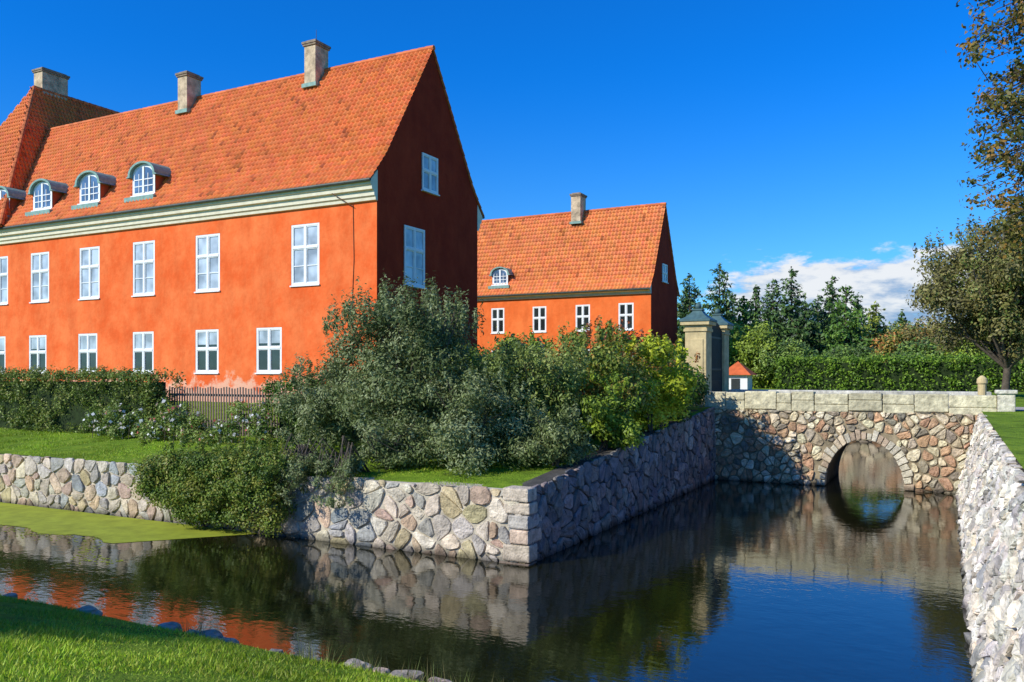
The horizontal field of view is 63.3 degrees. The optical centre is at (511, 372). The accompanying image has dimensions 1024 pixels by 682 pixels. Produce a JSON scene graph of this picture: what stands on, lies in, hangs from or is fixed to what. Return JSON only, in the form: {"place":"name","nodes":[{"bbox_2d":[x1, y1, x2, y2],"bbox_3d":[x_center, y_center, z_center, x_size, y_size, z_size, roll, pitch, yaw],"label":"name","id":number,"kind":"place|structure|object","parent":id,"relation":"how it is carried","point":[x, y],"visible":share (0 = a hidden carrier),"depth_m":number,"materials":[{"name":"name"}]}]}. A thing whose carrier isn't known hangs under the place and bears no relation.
{"place":"outdoors","nodes":[
{"label":"outdoors","id":0,"kind":"place"},
{"bbox_2d":[0,186,25,199],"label":"dormer hood","id":1,"kind":"object","parent":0,"point":[14,193],"visible":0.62,"depth_m":48.64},
{"bbox_2d":[35,184,63,207],"bbox_3d":[-26.206,-9.765,47.638,1.720,2.130,1.444,0,0,28],"label":"dormer","id":2,"kind":"object","parent":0,"point":[45,191],"depth_m":46.88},
{"bbox_2d":[81,176,110,200],"bbox_3d":[-22.573,-9.765,45.738,1.720,2.130,1.444,0,0,28],"label":"dormer","id":3,"kind":"object","parent":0,"point":[92,179],"depth_m":45.03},
{"bbox_2d":[135,167,165,192],"bbox_3d":[-18.763,-9.765,43.745,1.720,2.130,1.444,0,0,28],"label":"dormer","id":4,"kind":"object","parent":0,"point":[148,173],"depth_m":43.01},
{"bbox_2d":[2,49,431,226],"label":"roof tiles","id":5,"kind":"object","parent":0,"point":[338,125],"visible":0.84,"depth_m":42.08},
{"bbox_2d":[0,427,538,486],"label":"island lawn grass","id":6,"kind":"structure","parent":0,"point":[49,445],"depth_m":25.71,"materials":[{"name":"green plant"}]},
{"bbox_2d":[433,50,483,215],"bbox_3d":[-10.675,-11.920,46.231,18.230,7.310,5.028,0,0,28],"label":"roof edge","id":7,"kind":"object","parent":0,"point":[458,136],"visible":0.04,"depth_m":41.83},
{"bbox_2d":[0,442,972,681],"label":"moat water","id":8,"kind":"structure","parent":0,"point":[850,571],"depth_m":15.20,"materials":[{"name":"blue liquid"}]},
{"bbox_2d":[0,502,255,564],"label":"duckweed","id":9,"kind":"object","parent":8,"relation":"on","point":[101,527],"visible":1,"depth_m":21.60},
{"bbox_2d":[0,386,1023,681],"bbox_3d":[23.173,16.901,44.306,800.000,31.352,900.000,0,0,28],"label":"ground","id":10,"kind":"structure","parent":0,"point":[1008,426],"depth_m":18.97,"materials":[{"name":"green plant"}]},
{"bbox_2d":[0,363,186,435],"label":"clipped hedge","id":11,"kind":"object","parent":10,"relation":"on","point":[46,401],"visible":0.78,"depth_m":30.46,"materials":[{"name":"green plant"}]},
{"bbox_2d":[81,396,273,444],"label":"rose bushes","id":12,"kind":"object","parent":10,"relation":"on","point":[185,423],"visible":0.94,"depth_m":26.73,"materials":[{"name":"green plant"}]},
{"bbox_2d":[0,200,376,402],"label":"facade","id":13,"kind":"structure","parent":10,"relation":"on","point":[175,313],"depth_m":41.10,"materials":[{"name":"orange paint"}]},
{"bbox_2d":[0,595,421,681],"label":"bank grass","id":14,"kind":"structure","parent":10,"relation":"on","point":[33,647],"depth_m":9.50,"materials":[{"name":"green plant"}]},
{"bbox_2d":[2,593,451,681],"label":"bank rocks","id":15,"kind":"object","parent":10,"relation":"on","point":[93,610],"visible":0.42,"depth_m":12.14,"materials":[{"name":"stone"}]},
{"bbox_2d":[169,386,286,436],"bbox_3d":[-9.623,1.285,27.992,5.600,1.630,0.090,0,0,28],"label":"picket fence","id":16,"kind":"object","parent":10,"relation":"on","point":[185,394],"visible":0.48,"depth_m":28.10,"materials":[{"name":"brown wood"}]},
{"bbox_2d":[127,429,333,536],"bbox_3d":[-7.166,2.749,21.495,5.222,2.471,2.923,0,0,28],"label":"overhanging bush","id":17,"kind":"object","parent":10,"relation":"on","point":[252,464],"visible":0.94,"depth_m":20.45,"materials":[{"name":"green plant"}]},
{"bbox_2d":[0,454,525,563],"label":"front stones","id":18,"kind":"object","parent":10,"relation":"on","point":[462,528],"visible":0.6,"depth_m":19.51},
{"bbox_2d":[0,453,526,563],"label":"front mortar","id":19,"kind":"object","parent":10,"relation":"on","point":[419,521],"visible":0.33,"depth_m":19.05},
{"bbox_2d":[258,374,368,445],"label":"shrub","id":20,"kind":"object","parent":10,"relation":"on","point":[284,421],"visible":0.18,"depth_m":26.15,"materials":[{"name":"green plant"}]},
{"bbox_2d":[268,351,361,451],"bbox_3d":[-5.307,0.953,23.575,2.810,3.178,2.745,0,0,28],"label":"shrub","id":21,"kind":"object","parent":10,"relation":"on","point":[316,407],"visible":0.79,"depth_m":22.95,"materials":[{"name":"green plant"}]},
{"bbox_2d":[266,433,370,509],"bbox_3d":[-4.676,2.328,19.926,2.911,1.683,1.852,0,0,28],"label":"trailing silver shrub","id":22,"kind":"object","parent":10,"relation":"on","point":[346,465],"visible":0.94,"depth_m":19.63,"materials":[{"name":"green plant"}]},
{"bbox_2d":[287,359,375,437],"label":"shrub","id":23,"kind":"object","parent":10,"relation":"on","point":[307,379],"visible":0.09,"depth_m":25.43,"materials":[{"name":"green plant"}]},
{"bbox_2d":[176,611,503,681],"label":"reed tufts","id":24,"kind":"object","parent":10,"relation":"on","point":[302,654],"visible":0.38,"depth_m":10.88,"materials":[{"name":"green plant"}]},
{"bbox_2d":[352,402,440,471],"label":"shrub","id":25,"kind":"object","parent":10,"relation":"on","point":[395,449],"visible":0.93,"depth_m":20.24,"materials":[{"name":"green plant"}]},
{"bbox_2d":[317,271,498,456],"bbox_3d":[-2.796,-0.151,22.276,5.134,5.120,4.482,0,0,28],"label":"silver pear tree","id":26,"kind":"object","parent":10,"relation":"on","point":[397,380],"visible":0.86,"depth_m":21.37,"materials":[{"name":"green plant"}]},
{"bbox_2d":[377,51,476,371],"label":"gable wall","id":27,"kind":"structure","parent":10,"relation":"on","point":[446,220],"depth_m":39.74,"materials":[{"name":"red paint"}]},
{"bbox_2d":[0,152,439,373],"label":"window frames","id":28,"kind":"structure","parent":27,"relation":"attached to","point":[305,247],"depth_m":40.82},
{"bbox_2d":[0,330,279,349],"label":"window blinds","id":29,"kind":"object","parent":28,"relation":"in","point":[275,336],"depth_m":42.78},
{"bbox_2d":[0,343,279,369],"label":"glass","id":30,"kind":"object","parent":28,"relation":"in","point":[263,359],"visible":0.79,"depth_m":41.05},
{"bbox_2d":[1,156,435,301],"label":"glass","id":31,"kind":"object","parent":28,"relation":"in","point":[298,256],"visible":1,"depth_m":40.86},
{"bbox_2d":[0,170,482,244],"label":"cornice","id":32,"kind":"structure","parent":27,"relation":"attached to","point":[358,192],"depth_m":40.53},
{"bbox_3d":[-19.586,-11.880,48.094,35.510,7.200,9.700,0,0,28],"label":"roof","id":33,"kind":"object","parent":27,"relation":"attached to","visible":0},
{"bbox_2d":[31,181,51,211],"bbox_3d":[-26.562,-9.970,46.958,1.820,1.700,0.100,0,0,28],"label":"dormer front","id":34,"kind":"object","parent":33,"relation":"attached to","point":[42,208],"visible":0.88,"depth_m":47.05,"materials":[{"name":"white paint"}]},
{"bbox_2d":[27,178,68,195],"bbox_3d":[-26.247,-10.550,47.560,2.320,0.780,1.620,0,0,28],"label":"dormer hood","id":35,"kind":"object","parent":34,"relation":"on","point":[58,187],"visible":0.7,"depth_m":46.99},
{"bbox_2d":[0,90,111,227],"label":"wing roof body","id":36,"kind":"structure","parent":33,"relation":"on","point":[45,130],"depth_m":53.62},
{"bbox_2d":[0,88,35,218],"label":"roof","id":37,"kind":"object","parent":36,"relation":"on","point":[10,126],"visible":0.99,"depth_m":52.03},
{"bbox_2d":[0,86,35,226],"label":"ridge tiles","id":38,"kind":"object","parent":36,"relation":"on","point":[16,158],"visible":0.98,"depth_m":50.51,"materials":[{"name":"tile"}]},
{"bbox_2d":[0,86,113,226],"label":"roof","id":39,"kind":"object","parent":36,"relation":"on","point":[40,125],"visible":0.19,"depth_m":53.59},
{"bbox_2d":[33,85,119,113],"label":"ridge tiles","id":40,"kind":"object","parent":36,"relation":"on","point":[81,101],"visible":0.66,"depth_m":56.76,"materials":[{"name":"tile"}]},
{"bbox_3d":[-30.750,-17.300,55.457,1.100,0.200,1.980,0,0,28],"label":"flashing","id":41,"kind":"object","parent":36,"relation":"on","visible":0},
{"bbox_2d":[34,71,67,99],"bbox_3d":[-30.746,-18.485,55.465,0.900,2.570,1.800,0,0,28],"label":"chimney shaft","id":42,"kind":"object","parent":41,"relation":"on","point":[50,82],"visible":0.51,"depth_m":55.02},
{"bbox_2d":[32,67,69,79],"bbox_3d":[-30.746,-19.925,55.465,1.100,0.310,2.000,0,0,28],"label":"chimney cap","id":43,"kind":"object","parent":42,"relation":"on","point":[50,71],"visible":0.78,"depth_m":54.91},
{"bbox_2d":[77,173,99,204],"bbox_3d":[-22.929,-9.970,45.058,1.820,1.700,0.100,0,0,28],"label":"dormer front","id":44,"kind":"object","parent":33,"relation":"attached to","point":[90,201],"visible":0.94,"depth_m":45.07,"materials":[{"name":"white paint"}]},
{"bbox_2d":[73,170,116,187],"bbox_3d":[-22.614,-10.550,45.660,2.320,0.780,1.620,0,0,28],"label":"dormer hood","id":45,"kind":"object","parent":44,"relation":"on","point":[106,179],"visible":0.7,"depth_m":45.09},
{"bbox_2d":[124,194,155,202],"bbox_3d":[-19.195,-8.980,42.919,2.220,0.240,0.210,0,0,28],"label":"dormer apron","id":46,"kind":"object","parent":33,"relation":"on","point":[138,198],"visible":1,"depth_m":42.79,"materials":[{"name":"green metal"}]},
{"bbox_2d":[130,164,154,196],"bbox_3d":[-19.119,-9.970,43.065,1.820,1.700,0.100,0,0,28],"label":"dormer front","id":47,"kind":"object","parent":33,"relation":"attached to","point":[144,193],"visible":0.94,"depth_m":43.15,"materials":[{"name":"white paint"}]},
{"bbox_2d":[126,161,170,179],"bbox_3d":[-18.804,-10.550,43.667,2.320,0.780,1.620,0,0,28],"label":"dormer hood","id":48,"kind":"object","parent":47,"relation":"on","point":[161,170],"visible":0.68,"depth_m":43.09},
{"bbox_2d":[178,76,200,109],"bbox_3d":[-18.263,-15.585,47.075,0.740,2.070,1.000,0,0,28],"label":"chimney shaft","id":49,"kind":"object","parent":33,"relation":"on","point":[189,89],"visible":0.73,"depth_m":46.68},
{"bbox_2d":[175,70,203,80],"bbox_3d":[-18.263,-16.775,47.075,0.940,0.310,1.200,0,0,28],"label":"chimney cap","id":50,"kind":"object","parent":49,"relation":"on","point":[190,74],"visible":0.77,"depth_m":46.68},
{"bbox_2d":[46,45,434,131],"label":"ridge tiles","id":51,"kind":"object","parent":33,"relation":"on","point":[413,51],"visible":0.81,"depth_m":44.92,"materials":[{"name":"tile"}]},
{"bbox_2d":[0,177,484,229],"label":"gutter","id":52,"kind":"object","parent":33,"relation":"attached to","point":[214,199],"visible":0.62,"depth_m":40.17,"materials":[{"name":"metal"}]},
{"bbox_2d":[304,44,327,88],"bbox_3d":[-10.066,-15.610,42.788,0.740,2.120,1.000,0,0,28],"label":"chimney shaft","id":53,"kind":"object","parent":33,"relation":"on","point":[315,60],"visible":0.76,"depth_m":42.38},
{"bbox_2d":[301,39,330,50],"bbox_3d":[-10.066,-16.825,42.788,0.940,0.310,1.200,0,0,28],"label":"chimney cap","id":54,"kind":"object","parent":53,"relation":"on","point":[316,42],"visible":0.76,"depth_m":42.37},
{"bbox_2d":[423,337,499,435],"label":"laurel shrub","id":55,"kind":"object","parent":10,"relation":"on","point":[472,353],"visible":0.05,"depth_m":24.65,"materials":[{"name":"green plant"}]},
{"bbox_2d":[412,358,537,478],"bbox_3d":[-0.827,1.091,20.191,3.040,3.017,3.126,0,0,28],"label":"shrub","id":56,"kind":"object","parent":10,"relation":"on","point":[466,430],"visible":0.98,"depth_m":19.91,"materials":[{"name":"green plant"}]},
{"bbox_2d":[475,326,554,431],"bbox_3d":[0.637,0.317,27.414,3.143,3.676,3.569,0,0,44],"label":"bush","id":57,"kind":"object","parent":10,"relation":"on","point":[532,340],"visible":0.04,"depth_m":26.95,"materials":[{"name":"green plant"}]},
{"bbox_2d":[499,485,541,565],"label":"corner quoins","id":58,"kind":"object","parent":10,"relation":"on","point":[527,554],"visible":0.86,"depth_m":17.33,"materials":[{"name":"stone"}]},
{"bbox_2d":[466,326,589,445],"bbox_3d":[0.415,0.564,22.376,3.385,3.641,3.537,0,0,3],"label":"silver shrub","id":59,"kind":"object","parent":10,"relation":"on","point":[546,384],"visible":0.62,"depth_m":21.54,"materials":[{"name":"green plant"}]},
{"bbox_2d":[509,394,598,466],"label":"silver shrub","id":60,"kind":"object","parent":10,"relation":"on","point":[553,441],"visible":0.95,"depth_m":19.87,"materials":[{"name":"green plant"}]},
{"bbox_2d":[477,293,650,369],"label":"facade","id":61,"kind":"structure","parent":10,"relation":"on","point":[518,317],"depth_m":67.65,"materials":[{"name":"orange paint"}]},
{"bbox_2d":[493,305,631,353],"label":"glass","id":62,"kind":"object","parent":61,"relation":"attached to","point":[586,312],"visible":0.34,"depth_m":66.84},
{"bbox_2d":[491,263,668,351],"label":"window frames","id":63,"kind":"structure","parent":61,"relation":"attached to","point":[539,318],"depth_m":67.45,"materials":[{"name":"white paint"}]},
{"bbox_2d":[528,317,657,439],"bbox_3d":[2.330,0.317,24.509,3.535,3.839,3.622,0,0,-21],"label":"autumn shrub","id":64,"kind":"object","parent":10,"relation":"on","point":[605,359],"visible":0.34,"depth_m":23.94,"materials":[{"name":"green plant"}]},
{"bbox_2d":[559,315,648,397],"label":"dogwood shrub","id":65,"kind":"object","parent":10,"relation":"on","point":[589,332],"visible":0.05,"depth_m":30.32,"materials":[{"name":"green plant"}]},
{"bbox_2d":[569,367,646,450],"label":"shrub","id":66,"kind":"object","parent":10,"relation":"on","point":[613,426],"visible":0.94,"depth_m":21.71,"materials":[{"name":"green plant"}]},
{"bbox_2d":[521,406,713,553],"bbox_3d":[3.728,2.830,24.390,0.500,3.140,15.720,0,0,28],"label":"wall mortar","id":67,"kind":"object","parent":10,"relation":"on","point":[548,476],"visible":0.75,"depth_m":20.19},
{"bbox_2d":[527,407,715,562],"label":"side stones","id":68,"kind":"object","parent":10,"relation":"on","point":[663,461],"visible":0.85,"depth_m":22.46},
{"bbox_2d":[609,329,704,431],"bbox_3d":[4.409,0.302,25.398,2.974,3.191,3.176,0,0,28],"label":"yellow shrub","id":69,"kind":"object","parent":10,"relation":"on","point":[674,382],"visible":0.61,"depth_m":25.05,"materials":[{"name":"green plant"}]},
{"bbox_2d":[651,210,676,345],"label":"gable wall","id":70,"kind":"structure","parent":10,"relation":"on","point":[663,308],"depth_m":67.06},
{"bbox_2d":[477,211,677,295],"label":"roof body","id":71,"kind":"structure","parent":70,"relation":"on","point":[573,253],"depth_m":68.92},
{"bbox_2d":[494,268,509,282],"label":"dormer","id":72,"kind":"object","parent":71,"relation":"attached to","point":[496,279],"depth_m":70.31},
{"bbox_2d":[477,287,649,297],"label":"gutter","id":73,"kind":"object","parent":71,"relation":"attached to","point":[565,292],"visible":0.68,"depth_m":66.67,"materials":[{"name":"metal"}]},
{"bbox_2d":[477,286,650,300],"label":"cornice","id":74,"kind":"structure","parent":71,"relation":"attached to","point":[624,292],"depth_m":67.03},
{"bbox_2d":[477,205,665,295],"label":"roof tiles","id":75,"kind":"object","parent":71,"relation":"on","point":[510,230],"visible":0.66,"depth_m":68.70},
{"bbox_2d":[482,202,666,222],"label":"ridge tiles","id":76,"kind":"object","parent":71,"relation":"on","point":[587,211],"visible":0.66,"depth_m":70.21,"materials":[{"name":"tile"}]},
{"bbox_2d":[571,196,585,224],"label":"chimney shaft","id":77,"kind":"object","parent":71,"relation":"on","point":[578,205],"visible":0.8,"depth_m":69.79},
{"bbox_2d":[665,206,679,295],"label":"roof edge","id":78,"kind":"object","parent":71,"relation":"on","point":[672,252],"visible":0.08,"depth_m":68.76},
{"bbox_2d":[626,335,703,421],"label":"dogwood shrub","id":79,"kind":"object","parent":10,"relation":"on","point":[695,389],"visible":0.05,"depth_m":27.29,"materials":[{"name":"green plant"}]},
{"bbox_2d":[677,273,703,346],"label":"spruce tree","id":80,"kind":"object","parent":10,"relation":"on","point":[688,299],"visible":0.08,"depth_m":84.80,"materials":[{"name":"green plant"}]},
{"bbox_2d":[690,370,711,406],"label":"laurel shrub","id":81,"kind":"object","parent":10,"relation":"on","point":[703,385],"visible":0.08,"depth_m":29.58,"materials":[{"name":"green plant"}]},
{"bbox_2d":[684,262,755,385],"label":"spruce tree","id":82,"kind":"object","parent":10,"relation":"on","point":[715,298],"visible":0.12,"depth_m":81.63,"materials":[{"name":"green plant"}]},
{"bbox_2d":[719,325,732,391],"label":"gate pillar","id":83,"kind":"structure","parent":10,"relation":"on","point":[725,329],"depth_m":35.27,"materials":[{"name":"yellow stone"}]},
{"bbox_2d":[729,318,764,366],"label":"broadleaf tree","id":84,"kind":"object","parent":10,"relation":"on","point":[734,337],"visible":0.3,"depth_m":69.55,"materials":[{"name":"green plant"}]},
{"bbox_2d":[727,296,773,384],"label":"spruce tree","id":85,"kind":"object","parent":10,"relation":"on","point":[746,316],"visible":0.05,"depth_m":82.96,"materials":[{"name":"green plant"}]},
{"bbox_2d":[729,321,783,387],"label":"broadleaf tree","id":86,"kind":"object","parent":10,"relation":"on","point":[758,379],"visible":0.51,"depth_m":66.97,"materials":[{"name":"green plant"}]},
{"bbox_2d":[746,285,766,330],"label":"spruce tree","id":87,"kind":"object","parent":10,"relation":"on","point":[756,301],"visible":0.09,"depth_m":89.45,"materials":[{"name":"green plant"}]},
{"bbox_2d":[756,279,786,343],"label":"spruce tree","id":88,"kind":"object","parent":10,"relation":"on","point":[772,303],"visible":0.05,"depth_m":87.72,"materials":[{"name":"green plant"}]},
{"bbox_2d":[753,336,816,386],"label":"broadleaf tree","id":89,"kind":"object","parent":10,"relation":"on","point":[789,349],"visible":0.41,"depth_m":65.32,"materials":[{"name":"green plant"}]},
{"bbox_2d":[765,266,819,349],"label":"spruce tree","id":90,"kind":"object","parent":10,"relation":"on","point":[786,312],"visible":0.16,"depth_m":83.63,"materials":[{"name":"green plant"}]},
{"bbox_2d":[772,300,829,385],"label":"spruce tree","id":91,"kind":"object","parent":10,"relation":"on","point":[800,330],"visible":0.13,"depth_m":80.09,"materials":[{"name":"green plant"}]},
{"bbox_2d":[808,295,827,346],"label":"spruce tree","id":92,"kind":"object","parent":10,"relation":"on","point":[816,303],"visible":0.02,"depth_m":91.45,"materials":[{"name":"green plant"}]},
{"bbox_2d":[810,276,865,352],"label":"spruce tree","id":93,"kind":"object","parent":10,"relation":"on","point":[828,300],"visible":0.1,"depth_m":85.46,"materials":[{"name":"green plant"}]},
{"bbox_2d":[815,286,881,356],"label":"broadleaf tree","id":94,"kind":"object","parent":10,"relation":"on","point":[842,334],"visible":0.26,"depth_m":79.34,"materials":[{"name":"green plant"}]},
{"bbox_2d":[818,342,881,362],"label":"broadleaf tree","id":95,"kind":"object","parent":10,"relation":"on","point":[861,351],"visible":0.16,"depth_m":72.04,"materials":[{"name":"green plant"}]},
{"bbox_2d":[697,389,1017,493],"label":"stone bridge","id":96,"kind":"structure","parent":10,"relation":"on","point":[803,437],"depth_m":29.32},
{"bbox_2d":[680,321,715,403],"bbox_3d":[7.381,-0.217,32.929,1.142,3.594,1.142,0,0,28],"label":"gate pillar","id":97,"kind":"object","parent":96,"relation":"on","point":[698,336],"visible":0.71,"depth_m":32.54,"materials":[{"name":"yellow stone"}]},
{"bbox_2d":[679,303,716,321],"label":"pillar cap","id":98,"kind":"structure","parent":97,"relation":"on","point":[698,313],"depth_m":32.63,"materials":[{"name":"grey metal"}]},
{"bbox_2d":[712,322,721,391],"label":"iron gate","id":99,"kind":"structure","parent":96,"relation":"on","point":[717,359],"depth_m":34.39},
{"bbox_2d":[976,375,987,394],"bbox_3d":[15.807,0.670,27.958,0.340,1.160,0.331,0,0,28],"label":"stone bollard","id":100,"kind":"object","parent":96,"relation":"on","point":[982,381],"visible":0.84,"depth_m":27.86,"materials":[{"name":"yellow stone"}]},
{"bbox_2d":[848,292,870,338],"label":"spruce tree","id":101,"kind":"object","parent":10,"relation":"on","point":[859,306],"visible":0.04,"depth_m":90.64,"materials":[{"name":"green plant"}]},
{"bbox_2d":[860,301,895,355],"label":"spruce tree","id":102,"kind":"object","parent":10,"relation":"on","point":[875,320],"visible":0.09,"depth_m":83.51,"materials":[{"name":"green plant"}]},
{"bbox_2d":[772,352,1023,391],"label":"garden hedge","id":103,"kind":"object","parent":10,"relation":"on","point":[871,374],"visible":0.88,"depth_m":56.71,"materials":[{"name":"green plant"}]},
{"bbox_2d":[867,318,928,362],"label":"broadleaf tree","id":104,"kind":"object","parent":10,"relation":"on","point":[890,343],"visible":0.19,"depth_m":75.23,"materials":[{"name":"green plant"}]},
{"bbox_2d":[881,335,944,362],"bbox_3d":[31.629,-0.711,64.818,5.018,4.582,4.850,0,0,8],"label":"broadleaf tree","id":105,"kind":"object","parent":10,"relation":"on","point":[913,349],"visible":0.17,"depth_m":64.24,"materials":[{"name":"green plant"}]},
{"bbox_2d":[893,312,950,352],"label":"broadleaf tree","id":106,"kind":"object","parent":10,"relation":"on","point":[915,334],"visible":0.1,"depth_m":71.47,"materials":[{"name":"green plant"}]},
{"bbox_2d":[925,333,993,361],"bbox_3d":[36.437,-1.385,66.461,7.642,5.858,8.090,0,0,28],"label":"broadleaf tree","id":107,"kind":"object","parent":10,"relation":"on","point":[960,350],"visible":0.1,"depth_m":64.65,"materials":[{"name":"green plant"}]},
{"bbox_2d":[906,207,1023,389],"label":"autumn lime tree","id":108,"kind":"object","parent":10,"relation":"on","point":[991,306],"visible":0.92,"depth_m":40.36,"materials":[{"name":"green plant"}]},
{"bbox_2d":[954,413,1023,681],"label":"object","id":109,"kind":"object","parent":10,"relation":"on","point":[989,495],"visible":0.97,"depth_m":12.12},
{"bbox_2d":[955,0,1023,279],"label":"overhanging elm tree","id":110,"kind":"object","parent":10,"relation":"on","point":[1010,227],"visible":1,"depth_m":13.73,"materials":[{"name":"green plant"}]},
{"bbox_2d":[0,0,1023,351],"label":"sky","id":111,"kind":"structure","parent":0,"point":[821,139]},
{"bbox_2d":[711,309,733,325],"bbox_3d":[8.818,-2.382,35.676,1.152,0.735,1.152,0,0,28],"label":"cap","id":112,"kind":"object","parent":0,"point":[720,318],"depth_m":35.44,"materials":[{"name":"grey metal"}]},
{"bbox_2d":[729,362,756,388],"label":"garden pavilion","id":113,"kind":"structure","parent":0,"point":[740,375],"depth_m":57.26,"materials":[{"name":"white paint"}]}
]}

